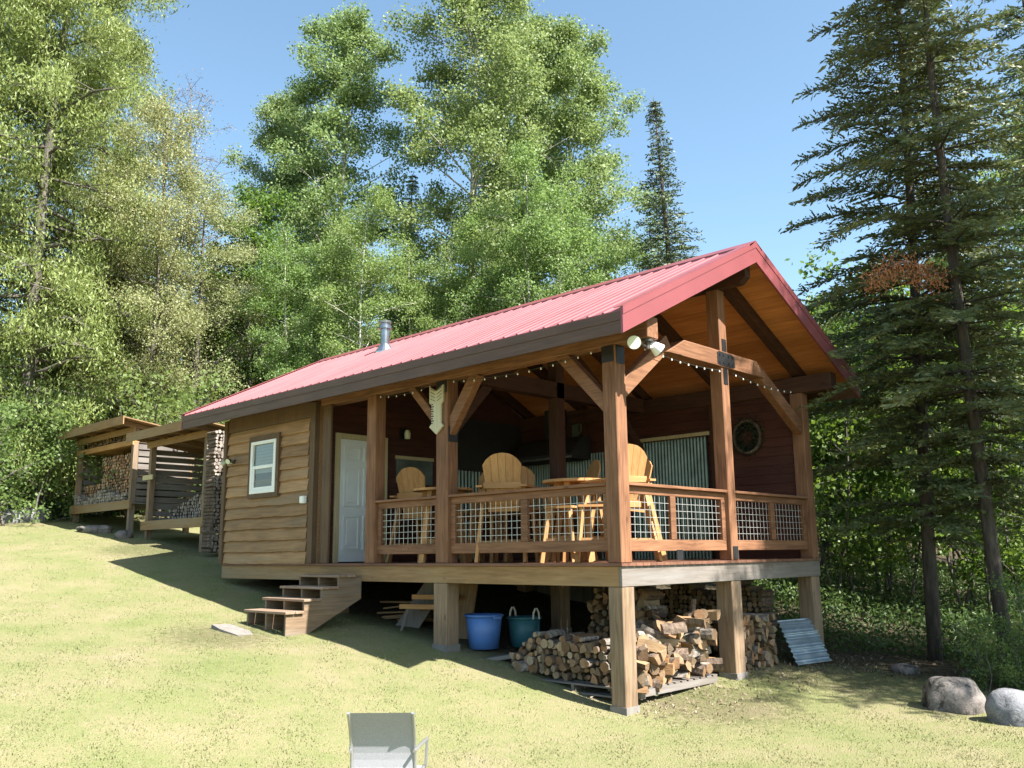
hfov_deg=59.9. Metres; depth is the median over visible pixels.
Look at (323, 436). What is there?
cabin
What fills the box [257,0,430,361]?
aspen tree
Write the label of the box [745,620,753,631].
firewood log
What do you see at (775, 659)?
firewood log
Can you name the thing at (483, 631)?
bucket
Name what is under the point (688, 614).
firewood log
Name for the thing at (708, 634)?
firewood log
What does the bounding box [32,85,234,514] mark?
pale ash tree
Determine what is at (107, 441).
firewood stack
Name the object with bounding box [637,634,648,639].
firewood log
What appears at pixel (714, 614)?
firewood log
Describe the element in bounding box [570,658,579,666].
firewood log
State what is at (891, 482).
maple sapling
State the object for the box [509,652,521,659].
firewood log
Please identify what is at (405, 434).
wall lantern
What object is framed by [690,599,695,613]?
firewood log
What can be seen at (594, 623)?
firewood log
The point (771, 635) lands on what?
firewood log
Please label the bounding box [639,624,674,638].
firewood log
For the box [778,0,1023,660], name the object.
fir tree
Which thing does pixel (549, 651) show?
firewood log
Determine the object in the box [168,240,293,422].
maple tree
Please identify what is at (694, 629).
firewood log
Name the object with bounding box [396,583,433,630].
step stool
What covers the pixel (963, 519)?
maple tree
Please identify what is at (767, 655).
firewood log
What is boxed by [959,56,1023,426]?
birch tree
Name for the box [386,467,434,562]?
bar chair
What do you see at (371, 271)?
birch tree
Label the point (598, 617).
firewood log
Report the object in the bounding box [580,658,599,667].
firewood log
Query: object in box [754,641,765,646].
firewood log
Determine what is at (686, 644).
firewood log
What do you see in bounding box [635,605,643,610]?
firewood log
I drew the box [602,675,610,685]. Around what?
firewood log
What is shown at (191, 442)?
woodshed
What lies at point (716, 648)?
firewood log
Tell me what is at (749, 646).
firewood log
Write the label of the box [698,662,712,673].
firewood log
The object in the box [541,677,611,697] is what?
pallet
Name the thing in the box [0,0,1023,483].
sky
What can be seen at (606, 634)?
firewood log
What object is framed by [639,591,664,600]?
firewood log
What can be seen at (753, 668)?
wood chips
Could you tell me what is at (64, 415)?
leafy bush
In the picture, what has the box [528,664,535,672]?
firewood log
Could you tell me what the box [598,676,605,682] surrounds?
firewood log
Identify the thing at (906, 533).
maple tree
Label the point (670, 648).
firewood log
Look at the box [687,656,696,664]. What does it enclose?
firewood log
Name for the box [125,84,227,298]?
bare tree
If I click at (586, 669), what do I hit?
firewood log
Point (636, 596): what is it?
firewood log
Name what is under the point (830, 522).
maple tree
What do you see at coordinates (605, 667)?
firewood log
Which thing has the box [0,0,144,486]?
deciduous tree
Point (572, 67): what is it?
aspen tree
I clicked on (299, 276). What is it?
birch tree
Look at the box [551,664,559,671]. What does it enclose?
firewood log
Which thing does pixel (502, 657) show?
grey plank
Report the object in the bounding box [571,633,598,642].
firewood log
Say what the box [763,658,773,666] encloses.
firewood log
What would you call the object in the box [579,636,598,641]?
firewood log
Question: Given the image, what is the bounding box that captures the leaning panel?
[458,583,477,638]
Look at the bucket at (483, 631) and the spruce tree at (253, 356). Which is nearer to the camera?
the bucket at (483, 631)
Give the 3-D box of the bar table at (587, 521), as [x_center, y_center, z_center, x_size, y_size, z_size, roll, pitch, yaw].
[0.885,1.868,12.098,0.920,1.104,0.920,-6,-12,26]
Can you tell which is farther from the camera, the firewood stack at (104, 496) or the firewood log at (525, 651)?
the firewood stack at (104, 496)
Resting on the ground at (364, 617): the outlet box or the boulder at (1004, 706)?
the boulder at (1004, 706)
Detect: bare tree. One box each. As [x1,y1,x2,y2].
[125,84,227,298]
[145,66,249,363]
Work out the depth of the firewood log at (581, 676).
11.04 m
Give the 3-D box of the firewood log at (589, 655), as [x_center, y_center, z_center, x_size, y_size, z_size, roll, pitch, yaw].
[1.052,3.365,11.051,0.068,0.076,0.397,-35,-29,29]
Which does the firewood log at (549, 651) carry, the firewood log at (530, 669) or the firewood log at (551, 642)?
the firewood log at (551, 642)
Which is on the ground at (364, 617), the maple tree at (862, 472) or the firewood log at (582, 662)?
the maple tree at (862, 472)
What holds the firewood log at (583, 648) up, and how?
on the firewood log at (589, 655)
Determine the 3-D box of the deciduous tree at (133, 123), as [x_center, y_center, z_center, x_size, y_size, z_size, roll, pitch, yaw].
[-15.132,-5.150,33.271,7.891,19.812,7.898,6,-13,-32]
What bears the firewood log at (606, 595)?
on the firewood log
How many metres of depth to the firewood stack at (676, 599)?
14.51 m
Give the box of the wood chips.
[575,649,888,732]
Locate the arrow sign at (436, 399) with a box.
[429,384,443,433]
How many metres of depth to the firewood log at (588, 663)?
10.83 m
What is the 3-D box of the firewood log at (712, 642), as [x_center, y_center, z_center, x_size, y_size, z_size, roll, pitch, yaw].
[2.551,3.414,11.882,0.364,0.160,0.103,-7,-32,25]
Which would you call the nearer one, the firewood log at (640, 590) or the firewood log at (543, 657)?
the firewood log at (543, 657)
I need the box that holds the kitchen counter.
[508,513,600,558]
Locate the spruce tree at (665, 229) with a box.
[633,97,705,270]
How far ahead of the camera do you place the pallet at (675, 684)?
11.12 m
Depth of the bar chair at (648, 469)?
12.72 m
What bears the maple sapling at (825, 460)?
on the ground at (364, 617)
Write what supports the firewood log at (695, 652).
on the firewood log
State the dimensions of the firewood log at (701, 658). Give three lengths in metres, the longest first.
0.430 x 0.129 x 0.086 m
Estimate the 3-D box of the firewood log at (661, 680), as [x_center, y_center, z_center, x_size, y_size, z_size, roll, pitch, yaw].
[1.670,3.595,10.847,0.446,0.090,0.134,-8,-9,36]
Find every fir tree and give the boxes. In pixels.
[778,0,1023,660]
[796,0,1023,671]
[964,0,1023,520]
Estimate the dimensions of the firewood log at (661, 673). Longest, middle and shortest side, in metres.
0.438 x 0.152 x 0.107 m
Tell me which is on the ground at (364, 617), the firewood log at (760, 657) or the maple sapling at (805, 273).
the maple sapling at (805, 273)
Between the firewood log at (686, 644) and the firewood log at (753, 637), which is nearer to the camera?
the firewood log at (686, 644)
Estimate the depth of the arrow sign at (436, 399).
12.97 m
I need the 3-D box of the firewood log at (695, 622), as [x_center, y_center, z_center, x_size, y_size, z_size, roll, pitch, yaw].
[2.279,3.059,11.379,0.386,0.169,0.110,-4,7,21]
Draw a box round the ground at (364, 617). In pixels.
[0,483,1023,767]
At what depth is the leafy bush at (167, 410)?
25.21 m
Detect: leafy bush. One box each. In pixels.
[0,375,165,508]
[0,387,92,510]
[0,391,94,525]
[0,393,76,521]
[13,369,164,513]
[43,353,221,517]
[75,362,240,517]
[750,495,847,600]
[948,614,1023,692]
[964,571,1023,690]
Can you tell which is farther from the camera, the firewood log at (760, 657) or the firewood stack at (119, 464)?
the firewood stack at (119, 464)
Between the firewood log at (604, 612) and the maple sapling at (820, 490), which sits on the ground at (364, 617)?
the maple sapling at (820, 490)
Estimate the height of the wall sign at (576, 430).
0.540 m
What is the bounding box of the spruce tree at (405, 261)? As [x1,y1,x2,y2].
[393,204,426,332]
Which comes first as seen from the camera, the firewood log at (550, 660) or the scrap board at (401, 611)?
the firewood log at (550, 660)
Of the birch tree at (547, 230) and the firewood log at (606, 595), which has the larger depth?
the birch tree at (547, 230)
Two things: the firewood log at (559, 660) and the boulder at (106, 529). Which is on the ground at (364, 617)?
the boulder at (106, 529)
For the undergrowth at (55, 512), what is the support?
on the ground at (364, 617)
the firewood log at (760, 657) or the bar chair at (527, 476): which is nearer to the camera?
the firewood log at (760, 657)
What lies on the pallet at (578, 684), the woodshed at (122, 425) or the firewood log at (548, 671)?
the firewood log at (548, 671)
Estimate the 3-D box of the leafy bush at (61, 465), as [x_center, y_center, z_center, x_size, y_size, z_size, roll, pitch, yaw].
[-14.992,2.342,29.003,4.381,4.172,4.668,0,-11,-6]
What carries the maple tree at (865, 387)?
on the ground at (364, 617)
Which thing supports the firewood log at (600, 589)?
on the firewood log at (599, 596)
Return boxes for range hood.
[513,410,590,465]
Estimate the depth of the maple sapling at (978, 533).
17.98 m
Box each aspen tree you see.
[220,90,360,378]
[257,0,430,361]
[372,0,590,333]
[421,0,613,308]
[489,12,672,303]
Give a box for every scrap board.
[377,610,433,613]
[380,600,411,602]
[382,612,433,617]
[384,615,430,618]
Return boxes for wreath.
[732,412,767,460]
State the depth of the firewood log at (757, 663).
12.56 m
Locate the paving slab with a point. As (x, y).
(231, 629)
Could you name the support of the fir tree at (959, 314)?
on the ground at (364, 617)
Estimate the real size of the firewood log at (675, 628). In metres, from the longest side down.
0.311 x 0.161 x 0.110 m
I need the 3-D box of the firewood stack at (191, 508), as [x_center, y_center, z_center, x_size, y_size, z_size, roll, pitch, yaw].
[-7.515,2.947,21.394,2.466,0.754,0.420,-11,-15,43]
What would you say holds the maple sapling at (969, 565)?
on the ground at (364, 617)
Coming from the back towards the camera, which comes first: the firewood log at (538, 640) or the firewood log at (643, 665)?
the firewood log at (538, 640)
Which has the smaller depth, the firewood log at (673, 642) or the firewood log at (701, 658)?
the firewood log at (673, 642)
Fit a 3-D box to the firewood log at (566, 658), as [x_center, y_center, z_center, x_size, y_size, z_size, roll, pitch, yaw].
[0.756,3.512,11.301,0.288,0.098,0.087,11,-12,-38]
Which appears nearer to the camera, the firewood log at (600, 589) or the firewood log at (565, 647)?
the firewood log at (565, 647)
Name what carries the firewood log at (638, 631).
on the firewood log
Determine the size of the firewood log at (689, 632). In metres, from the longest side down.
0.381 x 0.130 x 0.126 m
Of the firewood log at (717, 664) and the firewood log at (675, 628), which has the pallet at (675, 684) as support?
the firewood log at (717, 664)
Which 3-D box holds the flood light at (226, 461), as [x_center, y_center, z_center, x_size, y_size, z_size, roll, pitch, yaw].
[-5.381,1.486,16.723,0.274,0.138,0.294,-2,-11,7]
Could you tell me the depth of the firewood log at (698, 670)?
11.51 m
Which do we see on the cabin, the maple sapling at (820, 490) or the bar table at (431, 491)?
the bar table at (431, 491)
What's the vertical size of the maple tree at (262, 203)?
12.719 m
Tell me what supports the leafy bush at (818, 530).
on the ground at (364, 617)
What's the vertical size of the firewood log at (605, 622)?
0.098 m
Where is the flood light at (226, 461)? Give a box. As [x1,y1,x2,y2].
[220,459,235,466]
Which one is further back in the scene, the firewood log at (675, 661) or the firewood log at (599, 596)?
the firewood log at (599, 596)
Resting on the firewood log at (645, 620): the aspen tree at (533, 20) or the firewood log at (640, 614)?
the firewood log at (640, 614)
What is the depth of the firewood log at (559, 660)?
11.23 m
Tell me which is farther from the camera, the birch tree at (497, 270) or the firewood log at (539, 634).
the birch tree at (497, 270)
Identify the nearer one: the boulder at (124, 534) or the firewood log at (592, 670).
the firewood log at (592, 670)
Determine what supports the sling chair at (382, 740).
on the ground at (364, 617)
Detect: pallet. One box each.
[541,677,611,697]
[584,673,717,699]
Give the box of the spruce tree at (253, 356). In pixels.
[218,248,279,397]
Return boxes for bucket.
[464,613,503,649]
[506,607,541,647]
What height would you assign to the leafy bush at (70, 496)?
5.135 m
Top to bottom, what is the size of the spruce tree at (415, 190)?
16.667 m
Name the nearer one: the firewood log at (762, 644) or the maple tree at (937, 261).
the firewood log at (762, 644)
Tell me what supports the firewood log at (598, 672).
on the firewood log at (601, 679)
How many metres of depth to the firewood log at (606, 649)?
10.76 m
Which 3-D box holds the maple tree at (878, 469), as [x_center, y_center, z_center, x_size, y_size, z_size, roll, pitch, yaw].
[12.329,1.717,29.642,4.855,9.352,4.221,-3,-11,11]
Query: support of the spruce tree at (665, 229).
on the ground at (364, 617)
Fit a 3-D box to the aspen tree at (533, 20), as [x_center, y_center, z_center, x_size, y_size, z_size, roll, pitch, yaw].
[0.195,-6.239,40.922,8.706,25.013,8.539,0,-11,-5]
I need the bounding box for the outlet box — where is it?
[299,496,305,502]
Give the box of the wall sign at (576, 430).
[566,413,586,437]
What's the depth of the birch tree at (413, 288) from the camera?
31.15 m
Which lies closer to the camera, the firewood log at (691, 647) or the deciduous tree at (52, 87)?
the firewood log at (691, 647)
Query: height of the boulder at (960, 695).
0.666 m
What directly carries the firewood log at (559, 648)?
on the firewood log
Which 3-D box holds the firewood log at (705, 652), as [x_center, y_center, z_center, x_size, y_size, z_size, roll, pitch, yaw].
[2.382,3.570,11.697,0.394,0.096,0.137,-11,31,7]
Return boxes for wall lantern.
[400,427,410,439]
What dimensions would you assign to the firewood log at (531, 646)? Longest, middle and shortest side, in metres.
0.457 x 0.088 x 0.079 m
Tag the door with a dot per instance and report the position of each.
(352, 504)
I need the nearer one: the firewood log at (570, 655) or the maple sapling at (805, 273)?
the firewood log at (570, 655)
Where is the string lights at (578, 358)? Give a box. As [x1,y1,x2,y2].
[380,346,793,397]
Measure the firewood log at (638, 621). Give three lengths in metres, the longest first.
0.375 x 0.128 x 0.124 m
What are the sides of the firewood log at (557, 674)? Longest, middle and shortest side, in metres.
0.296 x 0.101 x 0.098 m
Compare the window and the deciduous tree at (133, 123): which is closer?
the window
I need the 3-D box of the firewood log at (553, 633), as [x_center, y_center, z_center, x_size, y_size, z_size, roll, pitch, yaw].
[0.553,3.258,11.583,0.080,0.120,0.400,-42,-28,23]
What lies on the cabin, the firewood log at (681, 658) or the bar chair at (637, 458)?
the bar chair at (637, 458)
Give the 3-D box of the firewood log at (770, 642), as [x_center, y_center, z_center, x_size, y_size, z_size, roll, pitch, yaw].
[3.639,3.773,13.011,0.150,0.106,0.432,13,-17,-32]
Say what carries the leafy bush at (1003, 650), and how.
on the ground at (364, 617)
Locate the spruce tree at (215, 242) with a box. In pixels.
[175,240,225,400]
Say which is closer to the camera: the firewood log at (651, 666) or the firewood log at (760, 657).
the firewood log at (651, 666)
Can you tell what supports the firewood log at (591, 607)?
on the firewood log
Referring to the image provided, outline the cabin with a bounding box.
[181,240,859,715]
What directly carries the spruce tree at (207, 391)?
on the ground at (364, 617)
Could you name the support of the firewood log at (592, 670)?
on the firewood log at (594, 679)
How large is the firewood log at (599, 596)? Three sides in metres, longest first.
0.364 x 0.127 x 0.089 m
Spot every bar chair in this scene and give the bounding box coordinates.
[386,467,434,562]
[463,472,513,561]
[474,453,539,562]
[494,466,550,561]
[539,460,601,561]
[580,444,662,561]
[583,458,667,561]
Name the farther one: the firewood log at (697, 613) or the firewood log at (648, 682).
the firewood log at (697, 613)
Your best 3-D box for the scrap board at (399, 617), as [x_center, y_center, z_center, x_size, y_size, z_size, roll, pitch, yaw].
[-1.687,3.737,14.244,0.967,0.025,0.140,-15,-19,38]
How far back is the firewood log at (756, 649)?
12.54 m
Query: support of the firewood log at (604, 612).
on the firewood log
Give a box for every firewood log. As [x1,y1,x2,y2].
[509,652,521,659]
[515,661,528,671]
[516,653,527,659]
[522,649,534,654]
[527,643,537,648]
[527,656,537,665]
[528,637,537,643]
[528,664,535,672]
[533,631,556,636]
[533,663,540,673]
[536,637,555,644]
[539,663,551,670]
[540,638,558,648]
[540,652,554,664]
[544,648,557,654]
[544,668,552,674]
[545,629,565,638]
[545,655,558,665]
[548,639,558,648]
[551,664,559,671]
[553,670,561,678]
[555,656,565,664]
[557,642,561,651]
[558,663,570,671]
[561,632,584,643]
[561,641,571,652]
[562,656,568,662]
[563,672,577,680]
[567,652,576,658]
[569,641,590,651]
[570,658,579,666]
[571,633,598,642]
[574,652,585,659]
[575,665,584,671]
[577,672,589,679]
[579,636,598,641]
[580,640,599,652]
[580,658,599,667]
[584,659,599,666]
[584,666,598,671]
[585,642,600,653]
[585,653,593,657]
[587,599,596,612]
[587,628,596,633]
[589,621,601,626]
[590,666,599,674]
[591,674,602,684]
[592,599,602,604]
[593,586,608,593]
[593,646,600,653]
[594,611,606,623]
[595,593,602,598]
[595,603,607,609]
[595,667,607,676]
[596,626,605,631]
[596,630,605,637]
[598,651,608,660]
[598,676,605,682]
[599,619,609,625]
[599,661,610,673]
[600,645,609,652]
[601,638,609,646]
[602,609,608,615]
[602,631,609,637]
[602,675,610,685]
[603,591,608,599]
[603,626,609,631]
[607,684,648,693]
[633,586,649,590]
[634,590,639,602]
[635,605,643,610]
[635,610,647,618]
[635,618,644,623]
[635,628,645,638]
[636,638,666,653]
[636,646,647,660]
[636,658,649,670]
[637,597,659,608]
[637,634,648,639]
[637,668,646,687]
[637,675,652,687]
[638,587,656,594]
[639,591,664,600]
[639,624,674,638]
[640,617,654,623]
[643,605,665,610]
[645,620,664,631]
[645,634,657,641]
[646,607,667,619]
[646,653,664,664]
[647,665,659,675]
[648,663,653,671]
[650,675,666,683]
[652,614,664,621]
[652,678,661,691]
[654,670,664,676]
[657,639,678,645]
[657,663,674,674]
[658,632,676,637]
[658,649,666,660]
[660,622,687,633]
[662,643,673,654]
[665,677,671,682]
[667,621,683,639]
[668,657,679,668]
[669,648,688,659]
[669,671,689,677]
[672,653,683,665]
[673,615,694,627]
[674,618,705,627]
[677,660,690,671]
[679,635,685,641]
[679,641,690,646]
[681,645,693,650]
[683,611,691,615]
[684,630,699,634]
[684,633,700,644]
[687,627,699,630]
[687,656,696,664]
[689,646,699,656]
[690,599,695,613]
[690,663,705,676]
[692,609,704,618]
[694,649,708,658]
[695,654,705,662]
[696,639,707,649]
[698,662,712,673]
[699,628,716,639]
[700,609,707,619]
[703,658,723,671]
[706,638,716,645]
[707,610,720,619]
[713,644,718,651]
[743,612,768,622]
[743,615,746,625]
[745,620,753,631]
[746,650,754,664]
[747,642,751,650]
[750,615,758,621]
[750,634,755,643]
[752,646,760,654]
[752,661,760,666]
[753,622,761,627]
[754,628,763,634]
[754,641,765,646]
[755,634,760,640]
[755,660,765,667]
[757,613,774,619]
[758,654,763,659]
[760,644,768,651]
[761,633,766,641]
[762,625,768,638]
[763,650,770,660]
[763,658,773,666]
[765,639,774,645]
[767,626,776,632]
[768,633,775,638]
[769,643,776,655]
[772,654,778,664]
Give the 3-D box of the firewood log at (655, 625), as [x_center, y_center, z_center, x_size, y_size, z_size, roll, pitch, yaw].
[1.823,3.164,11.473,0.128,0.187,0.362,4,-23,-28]
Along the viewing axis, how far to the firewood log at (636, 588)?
12.54 m
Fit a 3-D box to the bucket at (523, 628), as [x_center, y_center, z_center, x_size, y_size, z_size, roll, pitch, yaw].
[0.181,3.539,12.954,0.545,0.550,0.528,-11,-15,43]
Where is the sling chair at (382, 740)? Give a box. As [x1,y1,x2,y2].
[347,712,428,767]
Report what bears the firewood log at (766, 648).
on the firewood log at (767, 655)
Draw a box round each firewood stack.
[74,490,135,505]
[84,453,148,502]
[87,435,125,448]
[169,494,214,518]
[201,430,224,552]
[657,580,778,628]
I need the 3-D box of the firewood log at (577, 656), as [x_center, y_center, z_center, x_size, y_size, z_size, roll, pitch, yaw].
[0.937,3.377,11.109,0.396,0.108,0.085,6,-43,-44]
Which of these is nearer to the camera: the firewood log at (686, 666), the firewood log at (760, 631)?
the firewood log at (686, 666)
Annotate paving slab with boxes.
[211,624,252,635]
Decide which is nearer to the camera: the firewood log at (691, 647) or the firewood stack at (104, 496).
the firewood log at (691, 647)
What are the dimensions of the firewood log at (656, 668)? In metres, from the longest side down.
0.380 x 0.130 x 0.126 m
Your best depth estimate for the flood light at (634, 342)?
10.60 m
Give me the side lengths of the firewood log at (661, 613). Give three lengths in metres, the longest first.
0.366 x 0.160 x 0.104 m
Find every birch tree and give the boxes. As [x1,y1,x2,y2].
[126,279,185,400]
[230,219,362,390]
[275,181,438,372]
[367,237,484,339]
[436,196,572,322]
[458,135,611,309]
[566,209,666,290]
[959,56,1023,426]
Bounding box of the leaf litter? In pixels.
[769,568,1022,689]
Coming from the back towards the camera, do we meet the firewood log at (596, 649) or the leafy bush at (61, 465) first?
the leafy bush at (61, 465)
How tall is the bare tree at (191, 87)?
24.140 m
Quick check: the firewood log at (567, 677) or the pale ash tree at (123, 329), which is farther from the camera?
the pale ash tree at (123, 329)
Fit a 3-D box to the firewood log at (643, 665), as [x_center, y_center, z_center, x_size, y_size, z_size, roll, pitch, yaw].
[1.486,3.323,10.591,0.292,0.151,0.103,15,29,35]
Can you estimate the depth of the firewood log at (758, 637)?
12.70 m
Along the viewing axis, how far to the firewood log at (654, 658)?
10.75 m
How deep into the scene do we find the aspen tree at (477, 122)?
34.51 m
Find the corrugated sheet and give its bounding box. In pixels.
[777,618,831,665]
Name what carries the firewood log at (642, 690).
on the pallet at (675, 684)
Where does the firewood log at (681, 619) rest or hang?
on the firewood log at (694, 629)
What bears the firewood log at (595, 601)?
on the firewood log at (591, 607)
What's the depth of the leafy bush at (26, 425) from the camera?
26.70 m
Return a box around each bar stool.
[539,505,587,562]
[574,504,603,562]
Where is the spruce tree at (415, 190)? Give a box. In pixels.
[377,171,426,336]
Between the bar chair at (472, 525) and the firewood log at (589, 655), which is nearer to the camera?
the firewood log at (589, 655)
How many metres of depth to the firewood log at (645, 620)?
12.25 m
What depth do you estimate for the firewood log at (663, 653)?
10.77 m
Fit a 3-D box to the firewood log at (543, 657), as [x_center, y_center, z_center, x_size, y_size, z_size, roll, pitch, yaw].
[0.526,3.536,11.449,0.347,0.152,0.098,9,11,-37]
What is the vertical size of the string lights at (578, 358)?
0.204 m
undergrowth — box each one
[0,487,199,524]
[743,549,1023,690]
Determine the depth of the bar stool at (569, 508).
11.57 m
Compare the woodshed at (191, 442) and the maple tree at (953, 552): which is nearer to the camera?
the woodshed at (191, 442)
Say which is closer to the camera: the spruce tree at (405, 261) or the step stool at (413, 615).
the step stool at (413, 615)
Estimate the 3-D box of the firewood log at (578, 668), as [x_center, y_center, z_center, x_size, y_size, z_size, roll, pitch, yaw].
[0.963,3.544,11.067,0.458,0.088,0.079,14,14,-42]
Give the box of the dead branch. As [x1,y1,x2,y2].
[850,249,954,302]
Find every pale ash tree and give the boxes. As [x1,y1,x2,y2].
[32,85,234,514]
[45,188,205,468]
[104,162,287,497]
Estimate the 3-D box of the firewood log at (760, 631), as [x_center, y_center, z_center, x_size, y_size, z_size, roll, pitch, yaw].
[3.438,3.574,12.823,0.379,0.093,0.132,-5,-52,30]
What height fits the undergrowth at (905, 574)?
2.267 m
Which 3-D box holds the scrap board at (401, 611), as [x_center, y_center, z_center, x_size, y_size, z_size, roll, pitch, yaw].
[-1.708,3.680,14.366,1.054,0.026,0.140,-9,-11,26]
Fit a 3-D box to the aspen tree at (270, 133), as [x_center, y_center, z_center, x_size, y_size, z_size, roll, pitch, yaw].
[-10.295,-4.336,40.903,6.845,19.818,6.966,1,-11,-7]
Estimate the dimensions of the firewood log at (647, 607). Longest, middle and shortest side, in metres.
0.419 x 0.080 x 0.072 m
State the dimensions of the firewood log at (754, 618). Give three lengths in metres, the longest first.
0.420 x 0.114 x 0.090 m
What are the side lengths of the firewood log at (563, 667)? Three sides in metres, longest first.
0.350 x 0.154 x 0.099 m
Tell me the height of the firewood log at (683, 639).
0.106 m
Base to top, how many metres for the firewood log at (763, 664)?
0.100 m
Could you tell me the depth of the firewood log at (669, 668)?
10.97 m
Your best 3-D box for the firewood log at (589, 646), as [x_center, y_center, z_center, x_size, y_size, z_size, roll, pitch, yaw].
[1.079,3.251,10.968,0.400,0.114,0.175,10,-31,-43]
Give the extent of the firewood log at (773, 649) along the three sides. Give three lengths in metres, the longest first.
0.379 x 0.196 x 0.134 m
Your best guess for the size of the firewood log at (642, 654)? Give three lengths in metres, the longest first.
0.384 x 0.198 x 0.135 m
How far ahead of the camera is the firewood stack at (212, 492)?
19.41 m
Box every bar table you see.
[413,487,472,562]
[542,478,607,562]
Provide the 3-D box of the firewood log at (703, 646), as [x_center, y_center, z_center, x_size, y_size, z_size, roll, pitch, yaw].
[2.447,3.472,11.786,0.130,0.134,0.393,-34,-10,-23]
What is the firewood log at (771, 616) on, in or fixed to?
on the firewood log
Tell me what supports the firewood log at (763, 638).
on the firewood log at (762, 644)
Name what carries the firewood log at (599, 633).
on the firewood log
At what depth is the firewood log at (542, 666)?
11.34 m
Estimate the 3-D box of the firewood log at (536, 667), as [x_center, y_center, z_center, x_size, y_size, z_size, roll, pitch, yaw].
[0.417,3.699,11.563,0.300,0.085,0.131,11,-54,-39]
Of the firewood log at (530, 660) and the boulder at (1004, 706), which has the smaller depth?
the boulder at (1004, 706)
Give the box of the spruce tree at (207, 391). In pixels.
[180,299,230,491]
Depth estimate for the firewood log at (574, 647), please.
11.02 m
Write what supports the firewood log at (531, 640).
on the firewood log at (531, 646)
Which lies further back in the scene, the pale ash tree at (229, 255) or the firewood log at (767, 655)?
the pale ash tree at (229, 255)
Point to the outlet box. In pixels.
(302, 499)
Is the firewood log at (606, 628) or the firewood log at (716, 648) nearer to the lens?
the firewood log at (716, 648)
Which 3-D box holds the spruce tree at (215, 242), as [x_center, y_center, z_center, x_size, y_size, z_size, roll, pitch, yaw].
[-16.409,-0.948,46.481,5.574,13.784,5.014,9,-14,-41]
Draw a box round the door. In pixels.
[338,439,366,561]
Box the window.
[247,432,282,498]
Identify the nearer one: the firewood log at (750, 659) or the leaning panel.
the firewood log at (750, 659)
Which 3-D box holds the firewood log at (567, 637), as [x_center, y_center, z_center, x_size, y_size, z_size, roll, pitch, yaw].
[0.792,3.240,11.332,0.398,0.138,0.097,3,-35,-40]
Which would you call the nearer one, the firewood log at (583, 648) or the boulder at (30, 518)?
the firewood log at (583, 648)
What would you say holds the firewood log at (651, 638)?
on the firewood log
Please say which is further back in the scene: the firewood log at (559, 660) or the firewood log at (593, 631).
the firewood log at (593, 631)
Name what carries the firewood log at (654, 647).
on the firewood log
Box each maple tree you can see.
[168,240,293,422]
[177,175,314,422]
[804,290,889,575]
[810,413,858,566]
[811,315,915,586]
[834,304,906,559]
[876,363,916,562]
[900,329,1020,597]
[902,214,1023,594]
[911,445,984,577]
[960,322,1023,597]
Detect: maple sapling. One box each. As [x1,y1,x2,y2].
[784,248,991,595]
[794,287,917,580]
[808,252,936,603]
[810,302,1022,610]
[815,294,1023,619]
[887,291,1023,612]
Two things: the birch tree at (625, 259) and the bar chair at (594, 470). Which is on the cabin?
the bar chair at (594, 470)
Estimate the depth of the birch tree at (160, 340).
46.34 m
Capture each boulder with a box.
[0,509,23,522]
[21,506,51,522]
[76,525,112,533]
[114,530,132,537]
[890,663,920,674]
[921,676,985,714]
[984,688,1023,726]
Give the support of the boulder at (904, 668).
on the ground at (364, 617)
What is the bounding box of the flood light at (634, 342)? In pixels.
[627,335,664,355]
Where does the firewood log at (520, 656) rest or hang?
on the firewood log
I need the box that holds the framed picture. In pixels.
[395,455,433,484]
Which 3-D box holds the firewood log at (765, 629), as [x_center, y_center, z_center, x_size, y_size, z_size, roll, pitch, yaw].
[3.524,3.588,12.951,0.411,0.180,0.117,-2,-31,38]
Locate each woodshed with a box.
[58,415,193,532]
[126,421,224,552]
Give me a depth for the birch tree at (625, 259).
33.30 m
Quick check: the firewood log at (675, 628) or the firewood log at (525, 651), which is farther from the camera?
the firewood log at (525, 651)
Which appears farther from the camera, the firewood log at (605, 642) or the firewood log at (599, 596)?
the firewood log at (599, 596)
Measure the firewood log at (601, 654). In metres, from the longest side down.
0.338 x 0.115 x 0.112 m
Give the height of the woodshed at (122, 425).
3.093 m
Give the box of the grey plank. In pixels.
[485,654,511,660]
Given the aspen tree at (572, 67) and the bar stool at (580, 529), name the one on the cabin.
the bar stool at (580, 529)
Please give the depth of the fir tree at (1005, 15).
20.90 m
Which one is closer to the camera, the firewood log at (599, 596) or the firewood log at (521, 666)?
the firewood log at (521, 666)
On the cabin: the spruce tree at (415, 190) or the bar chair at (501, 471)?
the bar chair at (501, 471)
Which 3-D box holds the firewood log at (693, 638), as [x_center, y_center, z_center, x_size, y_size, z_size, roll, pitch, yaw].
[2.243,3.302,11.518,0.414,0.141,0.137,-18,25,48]
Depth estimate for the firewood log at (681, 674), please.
11.22 m
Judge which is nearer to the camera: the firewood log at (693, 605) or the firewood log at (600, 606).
the firewood log at (693, 605)
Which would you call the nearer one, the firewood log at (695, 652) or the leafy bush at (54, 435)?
the firewood log at (695, 652)

